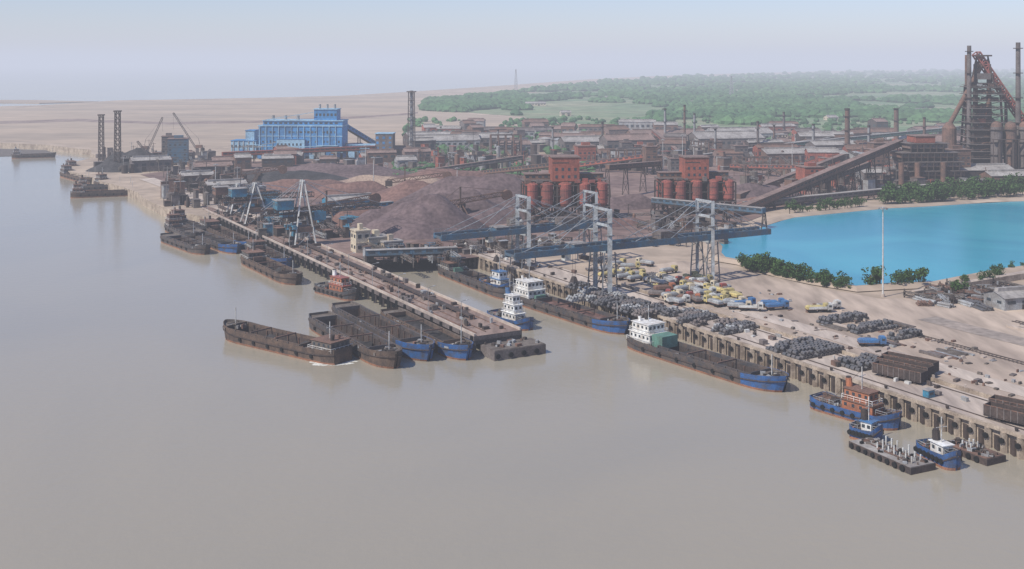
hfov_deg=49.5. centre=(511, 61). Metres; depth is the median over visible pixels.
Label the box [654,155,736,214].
ore bunker building
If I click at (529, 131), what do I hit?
industrial shed
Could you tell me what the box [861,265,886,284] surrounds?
tree clump
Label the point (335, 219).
ore stockpile
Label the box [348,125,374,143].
conveyor gallery
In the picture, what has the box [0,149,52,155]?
tidal mudbank
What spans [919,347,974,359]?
steel plate stack
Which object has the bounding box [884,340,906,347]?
steel plate stack
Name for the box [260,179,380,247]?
ship unloader
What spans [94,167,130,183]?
moored barge
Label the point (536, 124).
industrial shed
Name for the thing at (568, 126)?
industrial shed
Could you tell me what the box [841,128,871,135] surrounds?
industrial shed
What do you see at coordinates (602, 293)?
steel coil stack
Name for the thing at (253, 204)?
industrial shed
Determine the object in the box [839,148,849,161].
industrial shed
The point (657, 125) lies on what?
industrial shed
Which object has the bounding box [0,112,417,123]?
tidal creek
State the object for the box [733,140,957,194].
plant machinery
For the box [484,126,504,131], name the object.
industrial shed
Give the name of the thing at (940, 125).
industrial shed
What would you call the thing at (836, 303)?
lorry
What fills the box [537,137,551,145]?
storage tank
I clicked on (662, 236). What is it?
gantry grab crane
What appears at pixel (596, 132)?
industrial shed
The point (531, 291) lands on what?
cargo barge
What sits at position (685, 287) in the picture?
lorry
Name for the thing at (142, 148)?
jib crane
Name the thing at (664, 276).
lorry
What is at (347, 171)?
ore stockpile
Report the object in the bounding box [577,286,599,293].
steel coil stack
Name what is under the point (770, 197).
conveyor gallery
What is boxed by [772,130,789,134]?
industrial shed
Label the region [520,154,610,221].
ore bunker building
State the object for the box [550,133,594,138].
industrial shed
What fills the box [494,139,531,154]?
industrial shed
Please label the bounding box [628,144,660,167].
conveyor gallery
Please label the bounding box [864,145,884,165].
transfer tower
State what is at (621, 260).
lorry
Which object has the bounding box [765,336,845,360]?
steel coil stack
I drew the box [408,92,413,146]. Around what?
chimney
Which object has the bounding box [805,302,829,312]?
lorry
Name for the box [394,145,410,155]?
industrial shed
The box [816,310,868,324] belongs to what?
steel coil stack
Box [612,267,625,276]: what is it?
lorry
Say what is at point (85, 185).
moored barge
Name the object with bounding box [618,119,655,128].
industrial shed
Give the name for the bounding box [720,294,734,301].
lorry
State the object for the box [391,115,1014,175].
factory buildings
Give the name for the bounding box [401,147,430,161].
industrial shed
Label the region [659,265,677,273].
lorry
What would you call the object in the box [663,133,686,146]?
industrial shed
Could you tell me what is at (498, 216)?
ore stockpile
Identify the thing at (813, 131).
chimney
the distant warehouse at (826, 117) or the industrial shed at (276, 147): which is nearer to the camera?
the industrial shed at (276, 147)
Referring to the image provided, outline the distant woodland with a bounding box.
[418,68,1023,124]
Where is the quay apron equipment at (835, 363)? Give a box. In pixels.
[478,246,968,401]
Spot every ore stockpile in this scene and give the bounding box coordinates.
[86,159,129,172]
[104,148,153,160]
[223,170,348,181]
[262,179,344,190]
[275,163,411,177]
[296,181,387,197]
[332,206,383,226]
[339,201,405,231]
[341,175,440,187]
[363,193,487,239]
[375,180,430,201]
[394,168,535,181]
[394,173,555,207]
[439,189,509,213]
[467,207,545,223]
[590,193,665,209]
[599,217,647,227]
[734,183,802,197]
[734,197,805,203]
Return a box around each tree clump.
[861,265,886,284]
[889,267,928,284]
[950,279,968,291]
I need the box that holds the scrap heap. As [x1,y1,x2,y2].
[903,277,1020,303]
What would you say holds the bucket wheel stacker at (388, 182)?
on the ground at (146, 195)
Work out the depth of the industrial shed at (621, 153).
820.30 m
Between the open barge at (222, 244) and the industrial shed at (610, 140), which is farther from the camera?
the industrial shed at (610, 140)
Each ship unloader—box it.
[212,183,280,215]
[224,182,313,225]
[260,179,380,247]
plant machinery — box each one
[313,145,495,168]
[417,139,731,170]
[426,123,963,152]
[507,201,741,232]
[649,219,727,246]
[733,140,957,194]
[861,167,989,187]
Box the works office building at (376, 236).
[368,229,386,248]
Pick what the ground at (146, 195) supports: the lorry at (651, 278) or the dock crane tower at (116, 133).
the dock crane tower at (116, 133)
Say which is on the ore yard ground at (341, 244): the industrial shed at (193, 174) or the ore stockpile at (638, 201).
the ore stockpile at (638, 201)
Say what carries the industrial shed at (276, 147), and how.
on the ground at (146, 195)
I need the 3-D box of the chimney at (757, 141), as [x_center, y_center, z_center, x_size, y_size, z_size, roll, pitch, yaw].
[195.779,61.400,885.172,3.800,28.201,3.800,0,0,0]
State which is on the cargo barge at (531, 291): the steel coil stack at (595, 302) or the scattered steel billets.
the steel coil stack at (595, 302)
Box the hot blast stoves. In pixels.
[989,121,1023,168]
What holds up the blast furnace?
on the ground at (146, 195)
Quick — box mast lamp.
[878,207,887,296]
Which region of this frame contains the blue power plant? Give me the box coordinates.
[230,104,395,158]
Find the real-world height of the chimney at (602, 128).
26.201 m
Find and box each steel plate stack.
[819,323,848,331]
[883,320,915,327]
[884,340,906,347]
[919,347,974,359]
[1006,324,1023,330]
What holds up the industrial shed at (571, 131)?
on the ground at (146, 195)
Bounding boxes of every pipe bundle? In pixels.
[912,295,927,300]
[916,300,933,306]
[922,298,955,308]
[957,299,974,307]
[962,298,993,311]
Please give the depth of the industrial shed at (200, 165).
720.75 m
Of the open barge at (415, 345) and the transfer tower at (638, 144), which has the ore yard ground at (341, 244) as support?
the transfer tower at (638, 144)
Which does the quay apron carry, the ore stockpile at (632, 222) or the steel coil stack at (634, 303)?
the steel coil stack at (634, 303)
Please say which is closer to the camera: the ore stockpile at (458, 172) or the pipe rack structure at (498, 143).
the ore stockpile at (458, 172)
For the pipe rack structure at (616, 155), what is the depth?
770.25 m
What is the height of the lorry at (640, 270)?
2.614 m
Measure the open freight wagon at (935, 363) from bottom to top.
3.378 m
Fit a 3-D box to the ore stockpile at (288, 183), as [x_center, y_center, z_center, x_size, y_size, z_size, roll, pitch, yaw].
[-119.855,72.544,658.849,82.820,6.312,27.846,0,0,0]
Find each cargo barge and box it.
[437,252,514,299]
[511,266,630,334]
[626,305,789,391]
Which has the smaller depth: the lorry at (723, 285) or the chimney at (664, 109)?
the lorry at (723, 285)
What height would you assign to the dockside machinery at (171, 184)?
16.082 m
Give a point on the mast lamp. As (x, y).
(882, 293)
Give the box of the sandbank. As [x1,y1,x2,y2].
[0,100,97,103]
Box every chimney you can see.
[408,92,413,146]
[550,126,554,148]
[601,122,604,135]
[663,108,666,132]
[682,105,686,132]
[692,113,695,131]
[713,128,716,148]
[755,121,759,144]
[781,112,784,129]
[810,124,814,139]
[843,108,850,144]
[866,125,870,141]
[892,107,899,138]
[921,117,926,133]
[1013,42,1023,168]
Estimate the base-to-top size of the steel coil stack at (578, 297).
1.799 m
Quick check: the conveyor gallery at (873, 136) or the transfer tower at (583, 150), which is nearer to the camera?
the transfer tower at (583, 150)
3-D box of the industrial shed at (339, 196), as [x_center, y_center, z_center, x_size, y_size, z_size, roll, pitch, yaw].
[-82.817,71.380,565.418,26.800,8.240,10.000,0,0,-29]
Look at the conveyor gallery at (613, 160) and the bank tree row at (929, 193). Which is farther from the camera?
the conveyor gallery at (613, 160)
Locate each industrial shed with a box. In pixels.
[128,155,171,171]
[177,170,213,185]
[191,160,232,172]
[203,178,246,196]
[211,155,233,164]
[233,153,251,168]
[247,192,278,207]
[261,154,293,166]
[273,145,298,149]
[273,149,296,164]
[273,151,303,163]
[319,155,337,163]
[322,192,371,205]
[366,149,396,162]
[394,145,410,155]
[394,155,416,167]
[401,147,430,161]
[403,131,443,144]
[409,134,479,147]
[415,137,435,149]
[421,123,436,130]
[436,125,460,131]
[450,131,461,133]
[459,119,475,129]
[459,130,481,131]
[461,132,478,134]
[467,118,485,126]
[467,124,483,131]
[478,132,511,142]
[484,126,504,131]
[487,129,509,132]
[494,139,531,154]
[495,127,514,130]
[509,127,534,138]
[522,118,548,126]
[529,122,543,127]
[530,139,544,144]
[533,127,551,132]
[538,132,550,137]
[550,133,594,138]
[551,125,560,132]
[558,135,600,150]
[561,122,576,132]
[562,131,580,132]
[578,124,614,130]
[579,131,605,134]
[597,149,608,157]
[598,133,655,147]
[604,125,629,133]
[611,147,661,161]
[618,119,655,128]
[625,128,704,144]
[653,122,677,128]
[658,139,685,153]
[658,154,681,165]
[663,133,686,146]
[687,130,764,148]
[697,124,719,128]
[705,127,772,137]
[713,149,742,163]
[744,139,783,155]
[752,143,798,160]
[759,123,795,129]
[761,146,815,163]
[768,121,798,127]
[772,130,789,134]
[775,137,792,142]
[791,128,820,140]
[795,131,834,140]
[799,137,822,146]
[804,147,839,162]
[805,139,854,148]
[809,131,853,137]
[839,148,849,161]
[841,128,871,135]
[842,144,899,154]
[854,140,891,143]
[855,167,895,182]
[864,128,893,138]
[867,118,888,127]
[876,135,906,139]
[902,134,964,147]
[907,126,940,133]
[934,123,944,127]
[984,285,1023,310]
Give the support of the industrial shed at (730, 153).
on the ground at (146, 195)
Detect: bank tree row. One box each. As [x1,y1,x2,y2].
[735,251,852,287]
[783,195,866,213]
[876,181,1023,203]
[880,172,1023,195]
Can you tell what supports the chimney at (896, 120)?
on the ground at (146, 195)
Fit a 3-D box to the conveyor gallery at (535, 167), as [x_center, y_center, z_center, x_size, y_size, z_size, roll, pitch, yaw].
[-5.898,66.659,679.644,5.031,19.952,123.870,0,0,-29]
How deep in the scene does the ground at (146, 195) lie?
587.42 m
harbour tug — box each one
[313,264,359,300]
[479,256,515,287]
[487,278,533,330]
[809,367,902,430]
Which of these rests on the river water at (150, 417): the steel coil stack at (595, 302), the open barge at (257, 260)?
the open barge at (257, 260)
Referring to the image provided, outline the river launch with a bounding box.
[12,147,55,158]
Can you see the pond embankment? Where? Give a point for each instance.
(860, 288)
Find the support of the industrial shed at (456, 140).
on the ground at (146, 195)
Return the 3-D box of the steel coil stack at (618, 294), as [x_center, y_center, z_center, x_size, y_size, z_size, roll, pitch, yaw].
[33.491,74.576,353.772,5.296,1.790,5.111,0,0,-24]
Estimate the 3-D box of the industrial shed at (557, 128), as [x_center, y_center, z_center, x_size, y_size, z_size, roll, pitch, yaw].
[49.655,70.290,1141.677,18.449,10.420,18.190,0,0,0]
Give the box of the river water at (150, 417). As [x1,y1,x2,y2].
[0,63,1023,568]
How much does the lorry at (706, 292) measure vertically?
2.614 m
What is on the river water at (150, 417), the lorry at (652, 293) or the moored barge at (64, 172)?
the moored barge at (64, 172)
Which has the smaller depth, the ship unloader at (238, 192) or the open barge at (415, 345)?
the open barge at (415, 345)
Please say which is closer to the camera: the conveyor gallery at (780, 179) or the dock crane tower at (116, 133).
the conveyor gallery at (780, 179)
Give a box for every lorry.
[598,268,615,277]
[599,263,617,270]
[612,258,625,264]
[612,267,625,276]
[615,270,634,279]
[620,261,639,268]
[626,269,645,274]
[627,272,645,281]
[636,257,653,266]
[643,273,660,282]
[647,275,666,284]
[648,289,670,296]
[653,282,675,290]
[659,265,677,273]
[661,273,674,282]
[661,289,683,297]
[664,293,683,304]
[666,294,689,304]
[673,273,689,283]
[673,282,691,290]
[675,275,693,283]
[677,293,700,299]
[680,280,699,287]
[685,276,704,282]
[686,291,701,303]
[687,283,700,290]
[689,277,705,288]
[691,271,704,277]
[693,286,715,294]
[694,285,711,294]
[696,274,712,282]
[697,278,712,285]
[697,293,716,303]
[703,283,721,293]
[704,290,719,299]
[704,294,722,306]
[710,280,731,286]
[717,290,728,296]
[719,283,734,290]
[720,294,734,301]
[721,288,740,297]
[722,296,745,305]
[727,300,751,309]
[728,287,742,298]
[735,297,755,303]
[739,302,762,311]
[760,298,783,306]
[765,299,788,310]
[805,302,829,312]
[809,302,832,312]
[817,299,840,310]
[857,335,886,346]
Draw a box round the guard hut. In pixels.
[922,387,935,397]
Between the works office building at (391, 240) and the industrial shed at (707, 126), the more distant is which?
the industrial shed at (707, 126)
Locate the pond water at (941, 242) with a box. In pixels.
[721,201,1023,285]
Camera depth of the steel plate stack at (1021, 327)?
313.62 m
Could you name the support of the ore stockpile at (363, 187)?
on the ore yard ground at (341, 244)
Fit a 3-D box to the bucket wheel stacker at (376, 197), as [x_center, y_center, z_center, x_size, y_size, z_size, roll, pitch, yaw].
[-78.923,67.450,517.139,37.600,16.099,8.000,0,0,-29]
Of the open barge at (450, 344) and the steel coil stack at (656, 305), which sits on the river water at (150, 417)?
the open barge at (450, 344)
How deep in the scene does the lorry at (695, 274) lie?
383.72 m
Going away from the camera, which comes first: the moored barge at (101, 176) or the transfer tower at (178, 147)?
the moored barge at (101, 176)
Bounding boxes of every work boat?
[847,396,883,439]
[913,417,961,470]
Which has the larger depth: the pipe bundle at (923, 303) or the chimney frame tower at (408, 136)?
the chimney frame tower at (408, 136)
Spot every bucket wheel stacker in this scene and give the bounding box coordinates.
[223,162,286,178]
[304,190,380,223]
[385,167,451,186]
[448,187,512,213]
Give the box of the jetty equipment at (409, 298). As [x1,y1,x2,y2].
[214,209,502,329]
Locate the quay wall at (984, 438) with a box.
[461,248,1023,458]
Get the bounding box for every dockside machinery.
[93,140,215,173]
[160,157,265,207]
[246,202,358,239]
[362,240,460,267]
[440,231,572,257]
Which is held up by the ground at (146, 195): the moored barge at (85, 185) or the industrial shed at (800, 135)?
the industrial shed at (800, 135)
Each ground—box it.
[0,69,1023,455]
[0,94,578,151]
[141,153,1003,259]
[417,70,1021,131]
[606,261,1023,399]
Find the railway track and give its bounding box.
[859,320,1023,364]
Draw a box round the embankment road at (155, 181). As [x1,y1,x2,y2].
[140,178,260,220]
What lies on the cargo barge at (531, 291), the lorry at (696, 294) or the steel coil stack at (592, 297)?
the steel coil stack at (592, 297)
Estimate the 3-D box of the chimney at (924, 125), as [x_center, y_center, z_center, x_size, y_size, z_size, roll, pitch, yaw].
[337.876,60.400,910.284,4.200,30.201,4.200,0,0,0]
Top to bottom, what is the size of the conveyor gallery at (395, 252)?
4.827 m
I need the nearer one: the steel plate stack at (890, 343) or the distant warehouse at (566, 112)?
the steel plate stack at (890, 343)
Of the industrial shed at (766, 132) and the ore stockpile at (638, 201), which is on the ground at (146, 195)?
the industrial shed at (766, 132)
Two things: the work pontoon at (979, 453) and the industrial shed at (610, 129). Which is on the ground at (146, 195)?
the industrial shed at (610, 129)
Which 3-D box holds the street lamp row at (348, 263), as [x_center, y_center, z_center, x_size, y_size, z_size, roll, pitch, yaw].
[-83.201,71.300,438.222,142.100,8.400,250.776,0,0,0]
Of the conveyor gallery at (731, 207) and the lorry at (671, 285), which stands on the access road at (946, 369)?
the lorry at (671, 285)
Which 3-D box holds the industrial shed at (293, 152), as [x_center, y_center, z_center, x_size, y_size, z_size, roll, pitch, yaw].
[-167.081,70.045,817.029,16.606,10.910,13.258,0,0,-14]
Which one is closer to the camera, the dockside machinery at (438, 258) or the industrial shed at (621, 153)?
the dockside machinery at (438, 258)
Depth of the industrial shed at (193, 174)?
672.12 m
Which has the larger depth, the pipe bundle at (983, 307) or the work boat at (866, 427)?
the pipe bundle at (983, 307)
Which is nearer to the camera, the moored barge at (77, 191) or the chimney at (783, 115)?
the moored barge at (77, 191)
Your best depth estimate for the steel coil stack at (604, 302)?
343.02 m
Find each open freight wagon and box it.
[872,360,927,384]
[876,355,933,377]
[881,351,938,372]
[983,401,1023,424]
[988,394,1023,407]
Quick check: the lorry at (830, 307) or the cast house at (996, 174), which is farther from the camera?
the cast house at (996, 174)
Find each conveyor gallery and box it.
[222,146,375,162]
[278,201,393,225]
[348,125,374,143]
[365,246,457,261]
[417,155,523,171]
[481,163,553,191]
[579,154,654,173]
[605,161,661,197]
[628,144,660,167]
[650,197,766,228]
[651,129,677,149]
[703,137,830,155]
[727,139,902,216]
[729,164,795,175]
[736,154,844,198]
[738,162,871,204]
[742,179,981,208]
[794,125,964,145]
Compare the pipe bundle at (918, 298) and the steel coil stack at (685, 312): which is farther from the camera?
the pipe bundle at (918, 298)
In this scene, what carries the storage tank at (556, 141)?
on the ground at (146, 195)
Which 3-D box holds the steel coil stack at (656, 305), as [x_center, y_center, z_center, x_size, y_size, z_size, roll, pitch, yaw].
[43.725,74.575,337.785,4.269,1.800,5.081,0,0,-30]
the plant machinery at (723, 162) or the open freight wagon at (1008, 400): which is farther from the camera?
the plant machinery at (723, 162)
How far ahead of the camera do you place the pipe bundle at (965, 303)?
342.61 m
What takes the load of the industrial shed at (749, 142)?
on the ground at (146, 195)
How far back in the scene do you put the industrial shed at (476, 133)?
999.02 m
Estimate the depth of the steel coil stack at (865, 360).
273.43 m
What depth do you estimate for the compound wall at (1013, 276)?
379.93 m
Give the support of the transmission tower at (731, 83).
on the ground at (146, 195)
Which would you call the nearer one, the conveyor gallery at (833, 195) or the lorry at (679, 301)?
the lorry at (679, 301)
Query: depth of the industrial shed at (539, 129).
1153.89 m
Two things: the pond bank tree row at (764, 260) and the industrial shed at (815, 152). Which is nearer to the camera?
the pond bank tree row at (764, 260)
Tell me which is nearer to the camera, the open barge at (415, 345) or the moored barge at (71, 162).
the open barge at (415, 345)
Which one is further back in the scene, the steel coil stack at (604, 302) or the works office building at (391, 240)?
the works office building at (391, 240)
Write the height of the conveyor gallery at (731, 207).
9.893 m
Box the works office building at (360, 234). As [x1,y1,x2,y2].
[350,223,370,252]
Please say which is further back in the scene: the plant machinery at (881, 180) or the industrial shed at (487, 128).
the industrial shed at (487, 128)
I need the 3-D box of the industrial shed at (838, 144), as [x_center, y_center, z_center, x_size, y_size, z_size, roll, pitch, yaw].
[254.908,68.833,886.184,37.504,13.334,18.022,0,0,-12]
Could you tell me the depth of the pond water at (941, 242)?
466.90 m
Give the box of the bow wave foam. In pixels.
[310,359,357,365]
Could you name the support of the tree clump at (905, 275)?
on the pond embankment
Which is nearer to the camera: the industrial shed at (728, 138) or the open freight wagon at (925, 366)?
the open freight wagon at (925, 366)
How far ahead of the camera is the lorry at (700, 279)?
371.29 m
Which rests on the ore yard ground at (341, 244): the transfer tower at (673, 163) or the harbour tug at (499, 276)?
the transfer tower at (673, 163)
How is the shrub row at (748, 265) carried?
on the pond embankment
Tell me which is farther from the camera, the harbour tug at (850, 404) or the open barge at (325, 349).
the open barge at (325, 349)
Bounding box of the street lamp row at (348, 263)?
[207,194,468,325]
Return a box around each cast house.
[960,163,1013,177]
[978,169,1023,182]
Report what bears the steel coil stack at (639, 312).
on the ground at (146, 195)
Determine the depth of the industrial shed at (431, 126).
1127.70 m
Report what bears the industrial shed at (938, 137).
on the ground at (146, 195)
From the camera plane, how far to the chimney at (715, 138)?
884.75 m
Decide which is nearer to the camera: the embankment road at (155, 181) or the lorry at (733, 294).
the lorry at (733, 294)
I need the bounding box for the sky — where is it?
[0,0,1023,62]
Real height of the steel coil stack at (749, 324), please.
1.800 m
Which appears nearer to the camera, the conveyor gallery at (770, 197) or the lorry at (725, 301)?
the lorry at (725, 301)
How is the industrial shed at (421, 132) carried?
on the ground at (146, 195)
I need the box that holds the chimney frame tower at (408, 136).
[406,91,415,146]
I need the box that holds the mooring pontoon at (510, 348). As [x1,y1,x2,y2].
[481,336,545,360]
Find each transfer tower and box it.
[161,133,173,154]
[167,135,188,164]
[574,142,595,167]
[619,139,631,146]
[632,142,646,146]
[641,143,657,174]
[645,155,662,172]
[667,154,678,170]
[709,138,722,152]
[731,142,748,160]
[795,162,823,190]
[818,154,839,166]
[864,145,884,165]
[867,139,888,164]
[945,145,971,167]
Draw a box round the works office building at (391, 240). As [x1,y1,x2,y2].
[380,234,403,247]
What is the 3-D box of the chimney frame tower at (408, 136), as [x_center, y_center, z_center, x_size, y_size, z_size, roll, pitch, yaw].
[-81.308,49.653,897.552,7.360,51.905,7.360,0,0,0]
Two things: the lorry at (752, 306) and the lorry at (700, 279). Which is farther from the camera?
the lorry at (700, 279)
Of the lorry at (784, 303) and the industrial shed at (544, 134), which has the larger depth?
the industrial shed at (544, 134)
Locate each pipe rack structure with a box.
[489,134,521,155]
[607,149,641,170]
[691,140,713,154]
[733,156,779,170]
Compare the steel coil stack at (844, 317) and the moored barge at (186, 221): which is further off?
the moored barge at (186, 221)
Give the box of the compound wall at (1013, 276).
[912,271,1023,295]
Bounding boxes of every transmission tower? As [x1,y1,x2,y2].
[514,69,517,88]
[729,77,733,93]
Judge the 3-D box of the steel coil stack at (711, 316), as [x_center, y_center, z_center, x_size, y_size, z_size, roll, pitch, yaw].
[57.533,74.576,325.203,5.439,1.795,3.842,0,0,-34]
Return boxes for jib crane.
[137,141,159,170]
[141,117,162,151]
[172,113,201,155]
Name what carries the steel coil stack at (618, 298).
on the quay apron
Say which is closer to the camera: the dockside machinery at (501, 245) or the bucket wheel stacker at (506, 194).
the dockside machinery at (501, 245)
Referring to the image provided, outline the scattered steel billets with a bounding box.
[732,289,1023,396]
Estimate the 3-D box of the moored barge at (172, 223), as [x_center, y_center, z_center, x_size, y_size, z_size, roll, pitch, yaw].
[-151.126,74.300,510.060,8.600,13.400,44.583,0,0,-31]
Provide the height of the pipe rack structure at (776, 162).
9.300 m
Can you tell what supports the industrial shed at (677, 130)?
on the ground at (146, 195)
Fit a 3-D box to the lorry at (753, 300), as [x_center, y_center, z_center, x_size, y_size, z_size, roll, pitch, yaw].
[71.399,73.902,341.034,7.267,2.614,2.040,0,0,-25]
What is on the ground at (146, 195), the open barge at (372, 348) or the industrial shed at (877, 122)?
the industrial shed at (877, 122)
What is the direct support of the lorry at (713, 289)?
on the access road at (946, 369)
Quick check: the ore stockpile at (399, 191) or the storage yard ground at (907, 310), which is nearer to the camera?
the storage yard ground at (907, 310)
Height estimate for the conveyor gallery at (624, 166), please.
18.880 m
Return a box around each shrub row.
[743,261,850,288]
[949,260,1023,284]
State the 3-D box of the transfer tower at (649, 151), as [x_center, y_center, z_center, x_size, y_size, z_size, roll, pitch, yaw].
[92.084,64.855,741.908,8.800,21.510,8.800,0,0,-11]
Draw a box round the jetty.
[202,205,521,352]
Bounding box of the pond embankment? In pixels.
[700,198,1023,291]
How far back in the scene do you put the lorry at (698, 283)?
370.17 m
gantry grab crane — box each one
[433,190,606,269]
[504,198,770,292]
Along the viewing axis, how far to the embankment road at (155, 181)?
620.24 m
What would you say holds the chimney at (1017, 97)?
on the ground at (146, 195)
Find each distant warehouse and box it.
[525,101,545,105]
[559,110,570,115]
[823,115,838,119]
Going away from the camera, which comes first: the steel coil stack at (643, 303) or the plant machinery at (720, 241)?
the steel coil stack at (643, 303)
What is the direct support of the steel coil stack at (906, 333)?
on the storage yard ground at (907, 310)
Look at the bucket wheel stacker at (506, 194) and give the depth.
531.26 m
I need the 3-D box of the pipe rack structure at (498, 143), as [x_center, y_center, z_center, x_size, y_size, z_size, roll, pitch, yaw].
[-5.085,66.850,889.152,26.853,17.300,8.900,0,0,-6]
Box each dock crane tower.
[97,114,104,160]
[113,110,121,162]
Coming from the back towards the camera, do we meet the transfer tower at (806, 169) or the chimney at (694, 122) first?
the chimney at (694, 122)
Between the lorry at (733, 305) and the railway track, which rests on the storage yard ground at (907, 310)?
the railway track
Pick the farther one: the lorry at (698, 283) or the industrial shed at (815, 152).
the industrial shed at (815, 152)
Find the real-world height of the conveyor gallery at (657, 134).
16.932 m
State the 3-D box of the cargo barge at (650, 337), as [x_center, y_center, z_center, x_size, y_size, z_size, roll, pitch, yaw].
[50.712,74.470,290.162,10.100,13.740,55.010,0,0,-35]
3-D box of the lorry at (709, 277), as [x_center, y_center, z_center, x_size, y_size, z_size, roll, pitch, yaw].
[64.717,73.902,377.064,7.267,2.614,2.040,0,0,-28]
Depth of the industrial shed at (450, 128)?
1168.57 m
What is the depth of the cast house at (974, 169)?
674.58 m
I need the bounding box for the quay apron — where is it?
[474,247,1023,433]
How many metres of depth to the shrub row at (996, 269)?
386.20 m
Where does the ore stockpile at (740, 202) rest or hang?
on the ore yard ground at (341, 244)
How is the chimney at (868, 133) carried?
on the ground at (146, 195)
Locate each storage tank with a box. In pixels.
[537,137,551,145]
[550,138,558,146]
[848,151,862,158]
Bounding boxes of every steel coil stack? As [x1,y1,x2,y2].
[565,280,590,289]
[565,293,587,302]
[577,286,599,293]
[586,294,597,301]
[591,296,614,305]
[598,292,612,295]
[598,298,610,305]
[607,299,625,307]
[608,291,621,296]
[612,300,624,306]
[612,302,626,310]
[613,295,634,300]
[619,299,640,305]
[619,306,635,313]
[620,303,640,310]
[622,298,644,304]
[631,307,658,317]
[637,299,651,305]
[647,302,663,307]
[647,306,668,315]
[655,306,670,313]
[660,309,684,317]
[676,307,701,313]
[676,316,696,324]
[684,310,702,313]
[684,313,710,320]
[690,318,707,326]
[701,312,718,320]
[711,325,722,331]
[715,317,738,323]
[718,326,743,335]
[728,321,754,330]
[736,320,759,329]
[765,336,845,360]
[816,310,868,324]
[837,352,878,371]
[847,318,898,334]
[887,328,922,340]
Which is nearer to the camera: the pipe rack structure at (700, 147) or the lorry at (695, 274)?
the lorry at (695, 274)
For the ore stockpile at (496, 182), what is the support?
on the ore yard ground at (341, 244)
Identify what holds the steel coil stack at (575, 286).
on the quay apron
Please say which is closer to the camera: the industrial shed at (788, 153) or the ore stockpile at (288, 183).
the ore stockpile at (288, 183)
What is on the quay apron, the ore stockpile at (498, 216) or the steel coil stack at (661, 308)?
the steel coil stack at (661, 308)
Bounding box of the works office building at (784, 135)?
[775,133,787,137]
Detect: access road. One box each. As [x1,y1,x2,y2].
[624,278,1023,396]
[918,316,1023,345]
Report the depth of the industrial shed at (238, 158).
779.61 m
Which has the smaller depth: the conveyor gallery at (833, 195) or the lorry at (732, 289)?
the lorry at (732, 289)
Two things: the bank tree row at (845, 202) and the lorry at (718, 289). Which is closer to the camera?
the lorry at (718, 289)
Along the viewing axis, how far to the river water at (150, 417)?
237.04 m
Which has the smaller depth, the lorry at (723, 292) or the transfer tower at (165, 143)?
the lorry at (723, 292)
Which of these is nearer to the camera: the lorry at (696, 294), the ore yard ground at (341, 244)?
the lorry at (696, 294)
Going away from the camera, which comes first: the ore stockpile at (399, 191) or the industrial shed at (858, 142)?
the ore stockpile at (399, 191)
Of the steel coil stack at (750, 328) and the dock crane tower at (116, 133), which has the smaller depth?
the steel coil stack at (750, 328)
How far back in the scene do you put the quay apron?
268.93 m
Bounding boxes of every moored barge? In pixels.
[59,163,91,183]
[65,154,76,165]
[70,181,132,197]
[78,175,107,190]
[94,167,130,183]
[164,210,201,238]
[171,206,210,230]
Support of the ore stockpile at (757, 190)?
on the ore yard ground at (341, 244)
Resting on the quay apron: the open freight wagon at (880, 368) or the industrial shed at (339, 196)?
the open freight wagon at (880, 368)
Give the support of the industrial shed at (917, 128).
on the ground at (146, 195)
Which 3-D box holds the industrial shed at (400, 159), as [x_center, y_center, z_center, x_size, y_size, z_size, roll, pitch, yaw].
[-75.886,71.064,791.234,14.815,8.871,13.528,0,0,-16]
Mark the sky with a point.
(31, 31)
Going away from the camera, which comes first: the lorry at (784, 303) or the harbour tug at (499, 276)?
the lorry at (784, 303)
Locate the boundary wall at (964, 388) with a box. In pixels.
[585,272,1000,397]
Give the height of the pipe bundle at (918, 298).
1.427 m
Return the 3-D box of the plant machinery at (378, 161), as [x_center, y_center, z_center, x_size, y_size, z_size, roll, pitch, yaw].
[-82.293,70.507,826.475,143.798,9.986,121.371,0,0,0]
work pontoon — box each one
[849,436,935,474]
[946,437,1005,465]
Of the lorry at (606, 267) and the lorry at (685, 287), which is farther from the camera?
the lorry at (606, 267)
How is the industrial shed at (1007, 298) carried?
on the ground at (146, 195)
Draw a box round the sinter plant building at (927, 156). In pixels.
[886,134,967,185]
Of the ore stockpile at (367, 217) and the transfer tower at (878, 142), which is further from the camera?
the transfer tower at (878, 142)
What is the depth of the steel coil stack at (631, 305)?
336.60 m
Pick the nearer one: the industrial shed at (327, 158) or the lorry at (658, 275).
the lorry at (658, 275)
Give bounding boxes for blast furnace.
[942,46,1023,162]
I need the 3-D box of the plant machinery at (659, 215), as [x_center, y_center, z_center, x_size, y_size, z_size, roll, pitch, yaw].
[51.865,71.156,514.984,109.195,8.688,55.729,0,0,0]
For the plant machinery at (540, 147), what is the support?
on the ground at (146, 195)
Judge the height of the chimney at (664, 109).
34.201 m
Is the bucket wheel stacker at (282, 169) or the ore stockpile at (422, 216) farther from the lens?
the bucket wheel stacker at (282, 169)
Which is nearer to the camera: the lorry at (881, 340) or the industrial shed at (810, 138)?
the lorry at (881, 340)
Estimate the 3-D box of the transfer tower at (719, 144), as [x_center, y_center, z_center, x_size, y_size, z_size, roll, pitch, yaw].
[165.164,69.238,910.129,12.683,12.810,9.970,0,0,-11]
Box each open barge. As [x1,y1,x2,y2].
[160,232,210,254]
[183,228,241,253]
[198,213,250,249]
[223,307,352,364]
[240,243,302,284]
[245,233,292,266]
[308,311,402,368]
[331,301,434,360]
[380,307,473,360]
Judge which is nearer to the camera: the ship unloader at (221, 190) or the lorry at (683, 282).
the lorry at (683, 282)
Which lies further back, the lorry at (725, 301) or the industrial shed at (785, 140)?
the industrial shed at (785, 140)
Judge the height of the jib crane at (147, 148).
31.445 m

